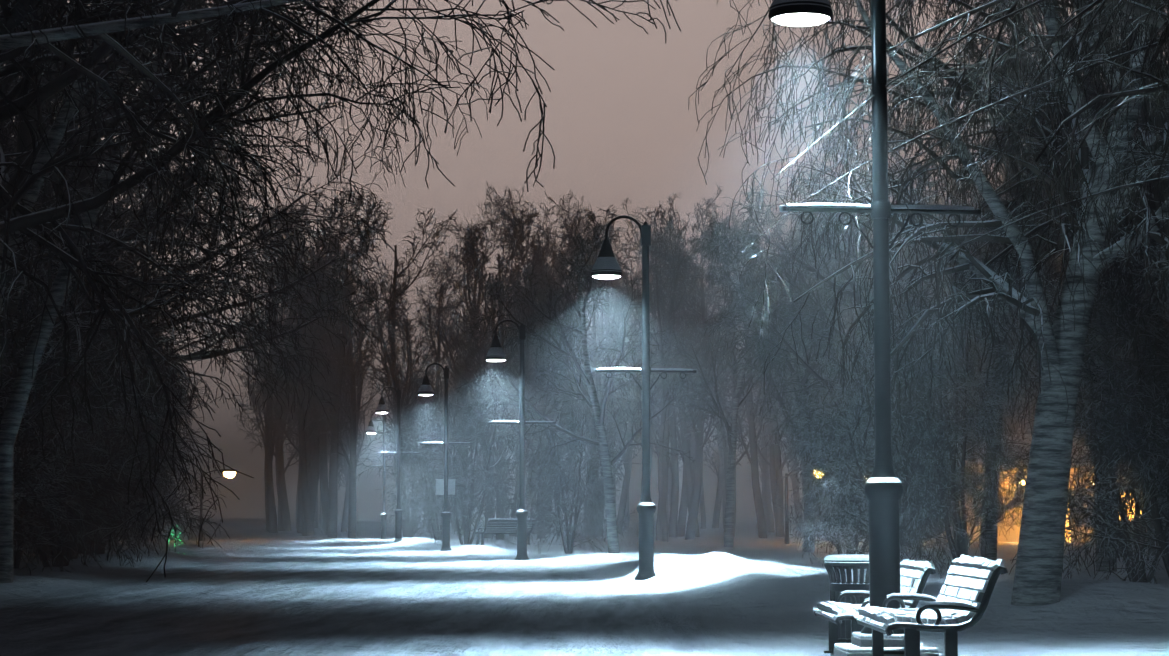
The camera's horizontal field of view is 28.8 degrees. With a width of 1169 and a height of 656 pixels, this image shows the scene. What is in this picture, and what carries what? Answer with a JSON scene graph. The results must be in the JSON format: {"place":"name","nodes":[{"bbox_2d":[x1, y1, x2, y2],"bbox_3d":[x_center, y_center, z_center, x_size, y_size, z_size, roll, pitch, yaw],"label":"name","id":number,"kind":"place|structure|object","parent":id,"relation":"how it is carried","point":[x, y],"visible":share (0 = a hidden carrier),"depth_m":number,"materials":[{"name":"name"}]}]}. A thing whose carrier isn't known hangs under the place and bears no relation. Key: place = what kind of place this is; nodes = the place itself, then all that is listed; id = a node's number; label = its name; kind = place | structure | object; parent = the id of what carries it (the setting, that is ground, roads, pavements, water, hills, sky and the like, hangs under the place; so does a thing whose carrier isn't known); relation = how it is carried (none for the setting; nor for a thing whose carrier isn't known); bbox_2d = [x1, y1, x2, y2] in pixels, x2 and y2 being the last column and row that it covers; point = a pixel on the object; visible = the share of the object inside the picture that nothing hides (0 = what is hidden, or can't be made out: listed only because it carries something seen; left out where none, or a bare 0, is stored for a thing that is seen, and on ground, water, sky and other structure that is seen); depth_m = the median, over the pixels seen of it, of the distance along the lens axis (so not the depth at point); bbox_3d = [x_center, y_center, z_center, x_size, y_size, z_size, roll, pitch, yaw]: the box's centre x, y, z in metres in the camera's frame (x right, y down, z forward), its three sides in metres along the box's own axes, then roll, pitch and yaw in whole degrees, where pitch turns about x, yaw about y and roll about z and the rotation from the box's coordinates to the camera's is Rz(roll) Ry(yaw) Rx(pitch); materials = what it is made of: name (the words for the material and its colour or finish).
{"place":"outdoors","nodes":[
{"label":"outdoors","id":0,"kind":"place"},
{"bbox_2d":[0,518,1168,655],"bbox_3d":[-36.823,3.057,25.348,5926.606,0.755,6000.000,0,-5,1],"label":"ground snow","id":1,"kind":"structure","parent":0,"point":[764,585],"depth_m":27.70,"materials":[{"name":"white snow"}]},
{"bbox_2d":[0,216,66,544],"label":"tree","id":2,"kind":"object","parent":1,"relation":"on","point":[12,366],"visible":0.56,"depth_m":36.91,"materials":[{"name":"black plant"}]},
{"bbox_2d":[0,9,126,293],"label":"tree","id":3,"kind":"object","parent":1,"relation":"on","point":[46,180],"visible":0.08,"depth_m":48.52,"materials":[{"name":"black plant"}]},
{"bbox_2d":[0,7,127,205],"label":"tree","id":4,"kind":"object","parent":1,"relation":"on","point":[9,141],"visible":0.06,"depth_m":57.79,"materials":[{"name":"black plant"}]},
{"bbox_2d":[0,161,166,574],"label":"tree","id":5,"kind":"object","parent":1,"relation":"on","point":[58,456],"visible":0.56,"depth_m":40.57,"materials":[{"name":"black plant"}]},
{"bbox_2d":[5,197,169,569],"bbox_3d":[-11.856,1.359,47.841,6.271,8.289,8.450,0,-5,-5],"label":"tree","id":6,"kind":"object","parent":1,"relation":"on","point":[16,561],"visible":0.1,"depth_m":47.06,"materials":[{"name":"black plant"}]},
{"bbox_2d":[13,0,169,558],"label":"tree","id":7,"kind":"object","parent":1,"relation":"on","point":[76,555],"visible":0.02,"depth_m":58.92,"materials":[{"name":"black plant"}]},
{"bbox_2d":[10,1,193,553],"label":"tree","id":8,"kind":"object","parent":1,"relation":"on","point":[124,197],"depth_m":70.21,"materials":[{"name":"black plant"}]},
{"bbox_2d":[22,296,191,558],"bbox_3d":[-14.257,2.251,58.614,8.479,8.318,6.292,4,-6,-41],"label":"tree","id":9,"kind":"object","parent":1,"relation":"on","point":[48,536],"visible":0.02,"depth_m":58.37,"materials":[{"name":"black plant"}]},
{"bbox_2d":[0,182,221,571],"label":"tree","id":10,"kind":"object","parent":1,"relation":"on","point":[96,485],"visible":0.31,"depth_m":44.43,"materials":[{"name":"black plant"}]},
{"bbox_2d":[18,249,207,566],"bbox_3d":[-12.438,1.490,50.599,5.256,8.570,6.860,-4,-6,42],"label":"tree","id":11,"kind":"object","parent":1,"relation":"on","point":[40,551],"visible":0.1,"depth_m":51.00,"materials":[{"name":"black plant"}]},
{"bbox_2d":[20,213,229,563],"bbox_3d":[-11.614,1.739,54.815,6.903,8.623,5.289,-1,-5,9],"label":"tree","id":12,"kind":"object","parent":1,"relation":"on","point":[157,429],"visible":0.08,"depth_m":54.26,"materials":[{"name":"black plant"}]},
{"bbox_2d":[0,5,267,402],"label":"tree","id":13,"kind":"object","parent":1,"relation":"on","point":[176,215],"depth_m":71.98,"materials":[{"name":"black plant"}]},
{"bbox_2d":[74,297,223,554],"bbox_3d":[-13.548,2.636,61.884,6.032,7.973,8.128,-2,-5,27],"label":"tree","id":14,"kind":"object","parent":1,"relation":"on","point":[104,541],"visible":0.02,"depth_m":61.87,"materials":[{"name":"black plant"}]},
{"bbox_2d":[0,0,300,342],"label":"tree","id":15,"kind":"object","parent":1,"relation":"on","point":[29,161],"visible":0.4,"depth_m":33.37,"materials":[{"name":"black plant"}]},
{"bbox_2d":[0,0,365,582],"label":"aspen tree","id":16,"kind":"object","parent":1,"relation":"on","point":[6,436],"visible":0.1,"depth_m":35.89,"materials":[{"name":"grey plant"}]},
{"bbox_2d":[0,0,367,310],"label":"aspen tree","id":17,"kind":"object","parent":1,"relation":"on","point":[57,129],"visible":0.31,"depth_m":32.89,"materials":[{"name":"brown plant"}]},
{"bbox_2d":[4,0,437,436],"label":"tree","id":18,"kind":"object","parent":1,"relation":"on","point":[266,329],"visible":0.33,"depth_m":56.16,"materials":[{"name":"black plant"}]},
{"bbox_2d":[0,0,471,430],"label":"tree","id":19,"kind":"object","parent":1,"relation":"on","point":[25,129],"visible":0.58,"depth_m":42.96,"materials":[{"name":"brown plant"}]},
{"bbox_2d":[231,278,287,530],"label":"tree","id":20,"kind":"object","parent":1,"relation":"on","point":[263,400],"visible":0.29,"depth_m":173.21,"materials":[{"name":"black plant"}]},
{"bbox_2d":[240,202,303,530],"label":"tree","id":21,"kind":"object","parent":1,"relation":"on","point":[284,495],"visible":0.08,"depth_m":179.82,"materials":[{"name":"black plant"}]},
{"bbox_2d":[240,171,334,532],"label":"tree","id":22,"kind":"object","parent":1,"relation":"on","point":[270,482],"visible":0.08,"depth_m":159.06,"materials":[{"name":"black plant"}]},
{"bbox_2d":[258,200,352,520],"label":"tree","id":23,"kind":"object","parent":1,"relation":"on","point":[307,444],"visible":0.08,"depth_m":148.19,"materials":[{"name":"black plant"}]},
{"bbox_2d":[251,250,362,532],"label":"tree","id":24,"kind":"object","parent":1,"relation":"on","point":[300,523],"visible":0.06,"depth_m":142.36,"materials":[{"name":"brown plant"}]},
{"bbox_2d":[261,189,365,535],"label":"tree","id":25,"kind":"object","parent":1,"relation":"on","point":[312,469],"visible":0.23,"depth_m":134.24,"materials":[{"name":"brown plant"}]},
{"bbox_2d":[271,201,357,535],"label":"tree","id":26,"kind":"object","parent":1,"relation":"on","point":[303,475],"visible":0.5,"depth_m":130.31,"materials":[{"name":"brown plant"}]},
{"bbox_2d":[260,156,368,533],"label":"tree","id":27,"kind":"object","parent":1,"relation":"on","point":[320,478],"visible":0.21,"depth_m":138.22,"materials":[{"name":"brown plant"}]},
{"bbox_2d":[0,0,680,581],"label":"tree","id":28,"kind":"object","parent":1,"relation":"on","point":[12,104],"visible":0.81,"depth_m":23.27,"materials":[{"name":"brown plant"}]},
{"bbox_2d":[0,0,492,295],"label":"tree limb","id":29,"kind":"object","parent":28,"relation":"attached to","point":[174,17],"visible":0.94,"depth_m":21.68,"materials":[{"name":"brown plant"}]},
{"bbox_2d":[301,229,390,537],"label":"tree","id":30,"kind":"object","parent":1,"relation":"on","point":[351,444],"visible":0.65,"depth_m":123.86,"materials":[{"name":"brown plant"}]},
{"bbox_2d":[296,190,397,537],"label":"tree","id":31,"kind":"object","parent":1,"relation":"on","point":[335,456],"visible":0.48,"depth_m":124.03,"materials":[{"name":"brown plant"}]},
{"bbox_2d":[328,276,384,531],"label":"tree","id":32,"kind":"object","parent":1,"relation":"on","point":[345,512],"visible":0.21,"depth_m":169.87,"materials":[{"name":"brown plant"}]},
{"bbox_2d":[365,412,393,538],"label":"lamp","id":33,"kind":"object","parent":1,"relation":"on","point":[383,496],"visible":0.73,"depth_m":106.50,"materials":[{"name":"metal"}]},
{"bbox_2d":[375,386,419,541],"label":"lamp","id":34,"kind":"object","parent":1,"relation":"on","point":[385,410],"visible":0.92,"depth_m":87.69,"materials":[{"name":"metal"}]},
{"bbox_2d":[347,191,456,536],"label":"tree","id":35,"kind":"object","parent":1,"relation":"on","point":[379,325],"visible":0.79,"depth_m":116.18,"materials":[{"name":"brown plant"}]},
{"bbox_2d":[377,278,450,532],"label":"tree","id":36,"kind":"object","parent":1,"relation":"on","point":[405,341],"visible":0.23,"depth_m":153.91,"materials":[{"name":"brown plant"}]},
{"bbox_2d":[350,369,503,540],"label":"tree","id":37,"kind":"object","parent":1,"relation":"on","point":[416,478],"visible":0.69,"depth_m":91.95,"materials":[{"name":"grey plant"}]},
{"bbox_2d":[379,226,492,532],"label":"tree","id":38,"kind":"object","parent":1,"relation":"on","point":[437,348],"visible":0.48,"depth_m":158.72,"materials":[{"name":"brown plant"}]},
{"bbox_2d":[418,363,471,550],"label":"lamp","id":39,"kind":"object","parent":1,"relation":"on","point":[427,391],"visible":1,"depth_m":72.56,"materials":[{"name":"metal"}]},
{"bbox_2d":[416,191,517,528],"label":"tree","id":40,"kind":"object","parent":1,"relation":"on","point":[451,368],"visible":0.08,"depth_m":179.44,"materials":[{"name":"brown plant"}]},
{"bbox_2d":[424,194,533,534],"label":"tree","id":41,"kind":"object","parent":1,"relation":"on","point":[438,330],"visible":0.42,"depth_m":136.00,"materials":[{"name":"brown plant"}]},
{"bbox_2d":[401,357,565,546],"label":"tree","id":42,"kind":"object","parent":1,"relation":"on","point":[486,483],"visible":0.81,"depth_m":79.98,"materials":[{"name":"grey plant"}]},
{"bbox_2d":[450,221,533,539],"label":"tree","id":43,"kind":"object","parent":1,"relation":"on","point":[469,323],"visible":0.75,"depth_m":109.77,"materials":[{"name":"brown plant"}]},
{"bbox_2d":[443,199,552,537],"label":"tree","id":44,"kind":"object","parent":1,"relation":"on","point":[508,263],"visible":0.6,"depth_m":112.18,"materials":[{"name":"brown plant"}]},
{"bbox_2d":[475,518,534,544],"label":"bench","id":45,"kind":"object","parent":1,"relation":"on","point":[496,520],"visible":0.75,"depth_m":74.94,"materials":[{"name":"metal"}]},
{"bbox_2d":[485,319,555,559],"bbox_3d":[-1.595,2.786,56.715,1.782,6.016,0.536,1,-5,-10],"label":"lamp","id":46,"kind":"object","parent":1,"relation":"on","point":[500,356],"visible":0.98,"depth_m":56.65,"materials":[{"name":"metal"}]},
{"bbox_2d":[486,190,564,536],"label":"tree","id":47,"kind":"object","parent":1,"relation":"on","point":[527,355],"visible":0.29,"depth_m":127.24,"materials":[{"name":"brown plant"}]},
{"bbox_2d":[485,185,570,533],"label":"tree","id":48,"kind":"object","parent":1,"relation":"on","point":[538,293],"visible":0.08,"depth_m":145.56,"materials":[{"name":"brown plant"}]},
{"bbox_2d":[502,239,579,533],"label":"tree","id":49,"kind":"object","parent":1,"relation":"on","point":[554,366],"visible":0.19,"depth_m":144.70,"materials":[{"name":"brown plant"}]},
{"bbox_2d":[484,186,610,537],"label":"tree","id":50,"kind":"object","parent":1,"relation":"on","point":[541,266],"visible":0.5,"depth_m":120.91,"materials":[{"name":"brown plant"}]},
{"bbox_2d":[485,276,615,517],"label":"tree","id":51,"kind":"object","parent":1,"relation":"on","point":[545,387],"visible":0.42,"depth_m":102.97,"materials":[{"name":"brown plant"}]},
{"bbox_2d":[505,398,636,553],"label":"shrub","id":52,"kind":"object","parent":1,"relation":"on","point":[573,481],"visible":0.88,"depth_m":68.34,"materials":[{"name":"grey plant"}]},
{"bbox_2d":[459,204,700,552],"bbox_3d":[-0.013,1.638,62.429,6.265,9.776,5.010,-2,-5,21],"label":"tree","id":53,"kind":"object","parent":1,"relation":"on","point":[608,464],"visible":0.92,"depth_m":62.01,"materials":[{"name":"grey plant"}]},
{"bbox_2d":[557,205,635,534],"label":"tree","id":54,"kind":"object","parent":1,"relation":"on","point":[606,314],"visible":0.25,"depth_m":141.23,"materials":[{"name":"grey plant"}]},
{"bbox_2d":[536,196,660,535],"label":"tree","id":55,"kind":"object","parent":1,"relation":"on","point":[612,303],"visible":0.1,"depth_m":133.83,"materials":[{"name":"grey plant"}]},
{"bbox_2d":[544,191,660,537],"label":"tree","id":56,"kind":"object","parent":1,"relation":"on","point":[594,283],"visible":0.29,"depth_m":120.86,"materials":[{"name":"grey plant"}]},
{"bbox_2d":[596,279,641,505],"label":"tree","id":57,"kind":"object","parent":1,"relation":"on","point":[630,449],"visible":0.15,"depth_m":147.35,"materials":[{"name":"grey plant"}]},
{"bbox_2d":[598,278,659,532],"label":"tree","id":58,"kind":"object","parent":1,"relation":"on","point":[623,504],"visible":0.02,"depth_m":152.81,"materials":[{"name":"grey plant"}]},
{"bbox_2d":[590,215,696,579],"bbox_3d":[0.978,1.131,37.506,1.782,6.016,0.536,1,-5,-9],"label":"lamp","id":59,"kind":"object","parent":1,"relation":"on","point":[617,270],"visible":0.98,"depth_m":37.44,"materials":[{"name":"metal"}]},
{"bbox_2d":[603,205,699,535],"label":"tree","id":60,"kind":"object","parent":1,"relation":"on","point":[651,451],"visible":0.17,"depth_m":124.03,"materials":[{"name":"grey plant"}]},
{"bbox_2d":[607,195,701,537],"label":"tree","id":61,"kind":"object","parent":1,"relation":"on","point":[673,430],"visible":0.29,"depth_m":119.95,"materials":[{"name":"grey plant"}]},
{"bbox_2d":[601,213,726,541],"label":"tree","id":62,"kind":"object","parent":1,"relation":"on","point":[663,524],"visible":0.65,"depth_m":104.85,"materials":[{"name":"grey plant"}]},
{"bbox_2d":[611,192,717,540],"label":"tree","id":63,"kind":"object","parent":1,"relation":"on","point":[667,424],"visible":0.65,"depth_m":107.58,"materials":[{"name":"grey plant"}]},
{"bbox_2d":[650,183,732,536],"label":"tree","id":64,"kind":"object","parent":1,"relation":"on","point":[687,454],"visible":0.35,"depth_m":123.13,"materials":[{"name":"grey plant"}]},
{"bbox_2d":[651,199,731,536],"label":"tree","id":65,"kind":"object","parent":1,"relation":"on","point":[682,514],"visible":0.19,"depth_m":124.02,"materials":[{"name":"grey plant"}]},
{"bbox_2d":[655,197,741,480],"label":"tree","id":66,"kind":"object","parent":1,"relation":"on","point":[693,469],"visible":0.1,"depth_m":150.27,"materials":[{"name":"grey plant"}]},
{"bbox_2d":[651,220,746,539],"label":"tree","id":67,"kind":"object","parent":1,"relation":"on","point":[698,450],"visible":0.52,"depth_m":112.81,"materials":[{"name":"grey plant"}]},
{"bbox_2d":[689,203,795,536],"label":"tree","id":68,"kind":"object","parent":1,"relation":"on","point":[739,460],"visible":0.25,"depth_m":126.83,"materials":[{"name":"grey plant"}]},
{"bbox_2d":[708,196,791,537],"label":"tree","id":69,"kind":"object","parent":1,"relation":"on","point":[752,453],"visible":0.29,"depth_m":113.51,"materials":[{"name":"grey plant"}]},
{"bbox_2d":[658,214,848,546],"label":"tree","id":70,"kind":"object","parent":1,"relation":"on","point":[733,433],"visible":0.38,"depth_m":81.65,"materials":[{"name":"plant"}]},
{"bbox_2d":[729,279,792,531],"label":"tree","id":71,"kind":"object","parent":1,"relation":"on","point":[765,486],"visible":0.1,"depth_m":165.27,"materials":[{"name":"brown plant"}]},
{"bbox_2d":[724,212,798,534],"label":"tree","id":72,"kind":"object","parent":1,"relation":"on","point":[772,471],"visible":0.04,"depth_m":133.08,"materials":[{"name":"grey plant"}]},
{"bbox_2d":[689,213,853,551],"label":"tree","id":73,"kind":"object","parent":1,"relation":"on","point":[792,368],"visible":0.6,"depth_m":69.09,"materials":[{"name":"brown plant"}]},
{"bbox_2d":[736,241,826,536],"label":"tree","id":74,"kind":"object","parent":1,"relation":"on","point":[779,499],"visible":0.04,"depth_m":125.64,"materials":[{"name":"grey plant"}]},
{"bbox_2d":[758,188,845,525],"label":"tree","id":75,"kind":"object","parent":1,"relation":"on","point":[779,417],"visible":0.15,"depth_m":124.37,"materials":[{"name":"grey plant"}]},
{"bbox_2d":[798,215,895,536],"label":"tree","id":76,"kind":"object","parent":1,"relation":"on","point":[850,319],"visible":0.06,"depth_m":112.02,"materials":[{"name":"grey plant"}]},
{"bbox_2d":[824,554,869,655],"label":"litter bin","id":77,"kind":"object","parent":1,"relation":"on","point":[838,588],"visible":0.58,"depth_m":21.55,"materials":[{"name":"metal"}]},
{"bbox_2d":[703,93,1001,552],"bbox_3d":[7.802,0.133,65.496,8.614,13.443,6.890,-1,-5,6],"label":"tree","id":78,"kind":"object","parent":1,"relation":"on","point":[774,254],"visible":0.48,"depth_m":64.81,"materials":[{"name":"plant"}]},
{"bbox_2d":[761,312,987,560],"bbox_3d":[6.235,2.459,49.475,4.818,6.130,5.419,0,-5,6],"label":"shrub","id":79,"kind":"object","parent":1,"relation":"on","point":[800,441],"visible":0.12,"depth_m":49.64,"materials":[{"name":"grey plant"}]},
{"bbox_2d":[813,559,935,652],"bbox_3d":[2.578,2.525,20.400,0.895,0.884,1.870,0,-5,0],"label":"bench","id":80,"kind":"object","parent":1,"relation":"on","point":[833,624],"visible":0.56,"depth_m":20.10,"materials":[{"name":"metal"}]},
{"bbox_2d":[829,162,933,537],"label":"tree","id":81,"kind":"object","parent":1,"relation":"on","point":[898,273],"visible":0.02,"depth_m":109.64,"materials":[{"name":"grey plant"}]},
{"bbox_2d":[772,312,998,577],"bbox_3d":[5.658,2.298,41.569,3.876,5.124,5.223,-2,-5,21],"label":"shrub","id":82,"kind":"object","parent":1,"relation":"on","point":[867,474],"visible":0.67,"depth_m":41.16,"materials":[{"name":"grey plant"}]},
{"bbox_2d":[834,632,938,655],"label":"lamp plinth","id":83,"kind":"structure","parent":1,"relation":"on","point":[860,643],"depth_m":18.20,"materials":[{"name":"concrete"}]},
{"bbox_2d":[768,0,980,633],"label":"lamp","id":84,"kind":"object","parent":83,"relation":"on","point":[892,504],"visible":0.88,"depth_m":18.61,"materials":[{"name":"metal"}]},
{"bbox_2d":[688,0,1168,316],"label":"tree","id":85,"kind":"object","parent":1,"relation":"on","point":[1140,13],"visible":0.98,"depth_m":20.49,"materials":[{"name":"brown plant"}]},
{"bbox_2d":[729,0,1044,228],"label":"tree branch","id":86,"kind":"object","parent":85,"relation":"attached to","point":[971,33],"visible":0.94,"depth_m":18.78,"materials":[{"name":"brown plant"}]},
{"bbox_2d":[739,38,1168,338],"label":"tree branch","id":87,"kind":"object","parent":85,"relation":"attached to","point":[1028,90],"visible":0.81,"depth_m":19.45,"materials":[{"name":"brown plant"}]},
{"bbox_2d":[892,164,1168,369],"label":"tree branch","id":88,"kind":"object","parent":85,"relation":"attached to","point":[1107,191],"visible":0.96,"depth_m":20.35,"materials":[{"name":"brown plant"}]},
{"bbox_2d":[854,555,1007,655],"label":"bench","id":89,"kind":"object","parent":1,"relation":"on","point":[874,618],"visible":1,"depth_m":16.31,"materials":[{"name":"metal"}]},
{"bbox_2d":[696,0,1168,605],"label":"birch tree","id":90,"kind":"object","parent":1,"relation":"on","point":[1040,546],"visible":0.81,"depth_m":25.15,"materials":[{"name":"grey plant"}]},
{"bbox_2d":[822,260,1042,569],"bbox_3d":[7.024,1.740,45.619,5.642,7.048,4.323,-6,-8,52],"label":"shrub","id":91,"kind":"object","parent":1,"relation":"on","point":[953,547],"visible":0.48,"depth_m":44.83,"materials":[{"name":"grey plant"}]},
{"bbox_2d":[751,0,1168,378],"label":"tree","id":92,"kind":"object","parent":1,"relation":"on","point":[1043,225],"visible":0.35,"depth_m":30.46,"materials":[{"name":"grey plant"}]},
{"bbox_2d":[914,108,1018,520],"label":"tree","id":93,"kind":"object","parent":1,"relation":"on","point":[954,261],"visible":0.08,"depth_m":100.95,"materials":[{"name":"grey plant"}]},
{"bbox_2d":[888,0,1168,560],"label":"tree","id":94,"kind":"object","parent":1,"relation":"on","point":[992,545],"visible":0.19,"depth_m":51.66,"materials":[{"name":"plant"}]},
{"bbox_2d":[937,434,1146,541],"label":"building","id":95,"kind":"structure","parent":1,"relation":"on","point":[1020,517],"depth_m":100.36,"materials":[{"name":"orange"}]},
{"bbox_2d":[927,0,1167,557],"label":"tree","id":96,"kind":"object","parent":1,"relation":"on","point":[1059,23],"visible":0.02,"depth_m":59.84,"materials":[{"name":"grey plant"}]},
{"bbox_2d":[947,234,1168,581],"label":"shrub","id":97,"kind":"object","parent":1,"relation":"on","point":[1135,538],"visible":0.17,"depth_m":39.06,"materials":[{"name":"grey plant"}]},
{"bbox_2d":[965,12,1168,571],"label":"tree","id":98,"kind":"object","parent":1,"relation":"on","point":[1049,308],"visible":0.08,"depth_m":48.65,"materials":[{"name":"black plant"}]},
{"bbox_2d":[969,91,1168,549],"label":"tree","id":99,"kind":"object","parent":1,"relation":"on","point":[1055,310],"visible":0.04,"depth_m":61.31,"materials":[{"name":"plant"}]},
{"bbox_2d":[989,85,1168,583],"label":"tree","id":100,"kind":"object","parent":1,"relation":"on","point":[1135,429],"visible":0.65,"depth_m":31.95,"materials":[{"name":"plant"}]},
{"bbox_2d":[0,0,1168,655],"label":"sky","id":101,"kind":"structure","parent":0,"point":[619,123],"materials":[{"name":"grey"}]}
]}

